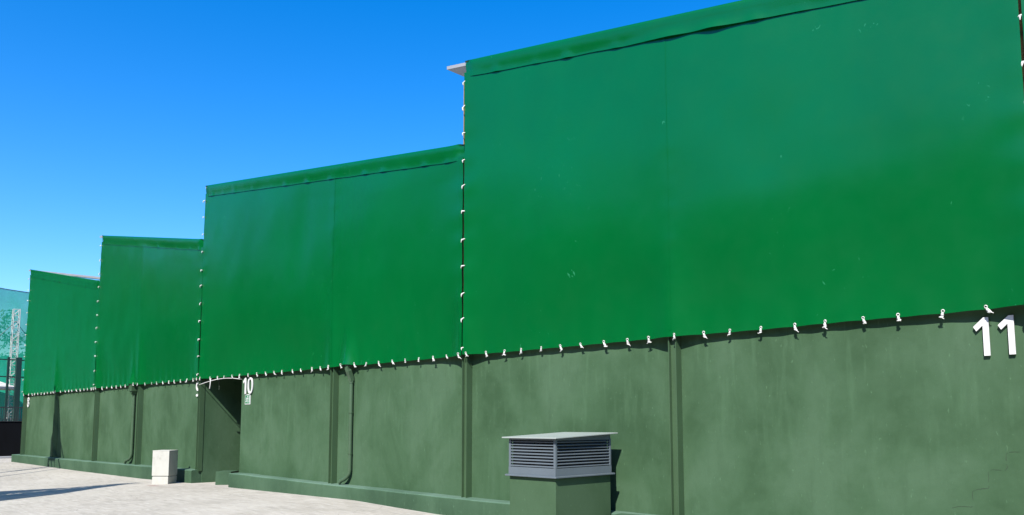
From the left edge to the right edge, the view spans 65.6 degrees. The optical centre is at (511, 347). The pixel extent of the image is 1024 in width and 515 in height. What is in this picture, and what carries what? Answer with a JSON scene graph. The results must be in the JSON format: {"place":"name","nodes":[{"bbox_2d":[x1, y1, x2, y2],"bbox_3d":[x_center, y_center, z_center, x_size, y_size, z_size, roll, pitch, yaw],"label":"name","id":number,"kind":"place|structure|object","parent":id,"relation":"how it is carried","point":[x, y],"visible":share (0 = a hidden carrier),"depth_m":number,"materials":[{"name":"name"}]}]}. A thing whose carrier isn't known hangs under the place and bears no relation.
{"place":"outdoors","nodes":[
{"label":"outdoors","id":0,"kind":"place"},
{"bbox_2d":[0,381,13,389],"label":"parasol","id":1,"kind":"object","parent":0,"point":[3,386],"visible":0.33,"depth_m":48.51,"materials":[{"name":"white fabric"}]},
{"bbox_2d":[0,458,438,514],"bbox_3d":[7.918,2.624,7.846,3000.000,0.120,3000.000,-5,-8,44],"label":"ground","id":2,"kind":"structure","parent":0,"point":[28,489],"depth_m":19.52,"materials":[{"name":"concrete"}]},
{"bbox_2d":[0,421,21,455],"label":"retaining wall","id":3,"kind":"structure","parent":2,"relation":"on","point":[10,438],"depth_m":46.55,"materials":[{"name":"black"}]},
{"bbox_2d":[0,407,22,420],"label":"terrace railing","id":4,"kind":"object","parent":3,"relation":"on","point":[9,412],"visible":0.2,"depth_m":46.78,"materials":[{"name":"metal"}]},
{"bbox_2d":[25,366,95,459],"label":"court wall","id":5,"kind":"structure","parent":2,"relation":"on","point":[75,425],"depth_m":35.14,"materials":[{"name":"green paint"}]},
{"bbox_2d":[11,454,200,482],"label":"wall plinth","id":6,"kind":"structure","parent":2,"relation":"on","point":[186,475],"depth_m":30.48,"materials":[{"name":"green paint"}]},
{"bbox_2d":[20,395,27,454],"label":"steel column","id":7,"kind":"structure","parent":6,"relation":"on","point":[23,430],"depth_m":39.11,"materials":[{"name":"green metal"}]},
{"bbox_2d":[51,392,59,457],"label":"steel column","id":8,"kind":"structure","parent":6,"relation":"on","point":[55,424],"depth_m":35.66,"materials":[{"name":"green metal"}]},
{"bbox_2d":[91,388,99,460],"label":"steel column","id":9,"kind":"structure","parent":6,"relation":"on","point":[95,424],"depth_m":32.02,"materials":[{"name":"green metal"}]},
{"bbox_2d":[29,270,99,279],"bbox_3d":[-15.789,-2.892,41.170,10.428,1.833,13.750,-5,-8,44],"label":"roof sheet","id":10,"kind":"object","parent":9,"relation":"on","point":[86,276],"visible":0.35,"depth_m":35.13,"materials":[{"name":"white metal"}]},
{"bbox_2d":[22,269,99,395],"bbox_3d":[-20.484,-1.074,36.022,10.233,6.372,0.253,-5,-8,44],"label":"tarpaulin","id":11,"kind":"object","parent":10,"relation":"hanging from","point":[61,339],"visible":1,"depth_m":35.73,"materials":[{"name":"green plastic"}]},
{"bbox_2d":[134,384,143,464],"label":"steel column","id":12,"kind":"structure","parent":6,"relation":"on","point":[140,397],"depth_m":28.86,"materials":[{"name":"green metal"}]},
{"bbox_2d":[195,280,204,470],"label":"steel column","id":13,"kind":"structure","parent":6,"relation":"on","point":[200,426],"depth_m":25.35,"materials":[{"name":"green metal"}]},
{"bbox_2d":[199,378,238,384],"bbox_3d":[-9.053,1.042,24.604,2.624,0.160,0.022,-5,-7,42],"label":"door rope","id":14,"kind":"object","parent":13,"relation":"attached to","point":[221,378],"depth_m":24.43,"materials":[{"name":"white fabric"}]},
{"bbox_2d":[97,351,199,468],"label":"court wall","id":15,"kind":"structure","parent":2,"relation":"on","point":[169,421],"depth_m":28.27,"materials":[{"name":"green paint"}]},
{"bbox_2d":[123,384,137,463],"bbox_3d":[-14.142,2.817,29.427,0.548,2.967,0.230,-5,-8,44],"label":"downpipe","id":16,"kind":"object","parent":15,"relation":"attached to","point":[133,390],"visible":0.93,"depth_m":29.33,"materials":[{"name":"green metal"}]},
{"bbox_2d":[152,450,177,483],"bbox_3d":[-10.946,3.795,25.063,0.528,1.100,0.668,0,-6,0],"label":"utility cabinet","id":17,"kind":"object","parent":2,"relation":"on","point":[164,466],"visible":0.86,"depth_m":24.76,"materials":[{"name":"white concrete"}]},
{"bbox_2d":[201,377,241,482],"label":"passage wall","id":18,"kind":"structure","parent":2,"relation":"on","point":[222,428],"depth_m":25.82,"materials":[{"name":"green paint"}]},
{"bbox_2d":[215,470,238,484],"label":"plinth end block","id":19,"kind":"structure","parent":2,"relation":"on","point":[221,478],"depth_m":24.23,"materials":[{"name":"green paint"}]},
{"bbox_2d":[239,350,461,495],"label":"court wall","id":20,"kind":"structure","parent":2,"relation":"on","point":[407,427],"depth_m":19.15,"materials":[{"name":"green paint"}]},
{"bbox_2d":[243,377,252,393],"bbox_3d":[-7.779,1.130,23.447,0.579,0.485,0.044,-5,-8,44],"label":"number sign","id":21,"kind":"object","parent":20,"relation":"attached to","point":[246,386],"visible":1,"depth_m":23.39,"materials":[{"name":"white plastic"}]},
{"bbox_2d":[245,394,250,403],"bbox_3d":[-7.799,1.534,23.445,0.320,0.290,0.018,-5,-8,44],"label":"exit sign","id":22,"kind":"object","parent":20,"relation":"attached to","point":[247,398],"visible":1,"depth_m":23.42,"materials":[{"name":"green plastic"}]},
{"bbox_2d":[337,364,353,483],"bbox_3d":[-4.104,1.880,19.620,0.398,2.982,0.213,-5,-8,44],"label":"downpipe","id":23,"kind":"object","parent":20,"relation":"attached to","point":[349,373],"visible":1,"depth_m":19.52,"materials":[{"name":"green metal"}]},
{"bbox_2d":[228,472,654,514],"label":"wall plinth","id":24,"kind":"structure","parent":2,"relation":"on","point":[439,504],"depth_m":18.08,"materials":[{"name":"green paint"}]},
{"bbox_2d":[328,366,338,483],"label":"steel column","id":25,"kind":"structure","parent":24,"relation":"on","point":[333,425],"depth_m":20.02,"materials":[{"name":"green metal"}]},
{"bbox_2d":[462,146,464,274],"bbox_3d":[-0.722,-4.283,26.437,12.605,1.915,13.750,-5,-8,44],"label":"roof sheet","id":26,"kind":"object","parent":25,"relation":"on","point":[462,238],"visible":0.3,"depth_m":33.81,"materials":[{"name":"metal"}]},
{"bbox_2d":[196,144,464,388],"bbox_3d":[-5.521,-2.397,21.378,12.692,6.666,0.263,-5,-8,44],"label":"tarpaulin","id":27,"kind":"object","parent":26,"relation":"hanging from","point":[354,263],"visible":1,"depth_m":20.28,"materials":[{"name":"green plastic"}]},
{"bbox_2d":[461,108,471,497],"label":"steel column","id":28,"kind":"structure","parent":24,"relation":"on","point":[466,466],"depth_m":16.56,"materials":[{"name":"green metal"}]},
{"bbox_2d":[668,336,683,514],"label":"steel column","id":29,"kind":"structure","parent":24,"relation":"on","point":[676,428],"depth_m":13.00,"materials":[{"name":"green metal"}]},
{"bbox_2d":[472,305,1023,514],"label":"court wall","id":30,"kind":"structure","parent":24,"relation":"on","point":[918,415],"depth_m":11.70,"materials":[{"name":"green paint"}]},
{"bbox_2d":[973,315,1015,355],"bbox_3d":[6.033,-0.142,9.941,0.451,0.485,0.044,-5,-8,44],"label":"number sign","id":31,"kind":"object","parent":30,"relation":"attached to","point":[1008,320],"visible":1,"depth_m":9.88,"materials":[{"name":"white plastic"}]},
{"bbox_2d":[1018,0,1023,88],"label":"steel column","id":32,"kind":"structure","parent":24,"relation":"on","point":[1021,31],"depth_m":9.89,"materials":[{"name":"green metal"}]},
{"bbox_2d":[447,62,466,75],"bbox_3d":[7.227,-5.144,18.676,10.810,2.021,13.750,-5,-8,44],"label":"roof sheet","id":33,"kind":"object","parent":32,"relation":"on","point":[459,69],"visible":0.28,"depth_m":17.55,"materials":[{"name":"white metal"}]},
{"bbox_2d":[461,0,1023,356],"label":"tarpaulin","id":34,"kind":"object","parent":33,"relation":"hanging from","point":[745,165],"visible":1,"depth_m":12.35,"materials":[{"name":"green plastic"}]},
{"bbox_2d":[502,432,617,514],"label":"louvred vent","id":35,"kind":"object","parent":2,"relation":"on","point":[564,473],"visible":1,"depth_m":12.96,"materials":[{"name":"green metal"}]},
{"bbox_2d":[614,513,636,514],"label":"kerb stone","id":36,"kind":"object","parent":2,"relation":"on","point":[624,514],"visible":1,"depth_m":13.22,"materials":[{"name":"green paint"}]},
{"bbox_2d":[0,0,739,291],"label":"sky","id":37,"kind":"structure","parent":0,"point":[117,117],"materials":[{"name":"blue"}]},
{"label":"terrace","id":38,"kind":"structure","parent":0,"visible":0},
{"bbox_2d":[0,357,24,421],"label":"cage fence","id":39,"kind":"object","parent":38,"relation":"on","point":[17,382],"visible":0.52,"depth_m":48.29,"materials":[{"name":"grey metal"}]},
{"bbox_2d":[0,309,24,421],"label":"lattice mast","id":40,"kind":"object","parent":38,"relation":"on","point":[11,343],"visible":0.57,"depth_m":49.17,"materials":[{"name":"grey metal"}]},
{"bbox_2d":[0,288,28,421],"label":"ball net","id":41,"kind":"object","parent":38,"relation":"on","point":[10,299],"visible":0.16,"depth_m":50.87,"materials":[{"name":"teal fabric"}]},
{"bbox_3d":[-8.744,-3.513,34.278,9.857,1.965,13.750,-5,-8,44],"label":"roof sheet","id":42,"kind":"object","parent":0,"visible":0},
{"bbox_2d":[93,235,203,389],"bbox_3d":[-13.451,-1.749,29.123,9.661,6.391,0.288,-5,-8,44],"label":"tarpaulin","id":43,"kind":"object","parent":42,"relation":"hanging from","point":[149,310],"visible":1,"depth_m":28.75,"materials":[{"name":"green plastic"}]},
{"bbox_3d":[14.698,-5.774,11.364,10.065,1.914,13.750,-5,-8,44],"label":"roof sheet","id":44,"kind":"object","parent":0,"visible":0},
{"bbox_2d":[1018,0,1023,65],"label":"tarpaulin","id":45,"kind":"object","parent":44,"relation":"hanging from","point":[1022,16],"visible":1,"depth_m":9.75,"materials":[{"name":"green plastic"}]}
]}

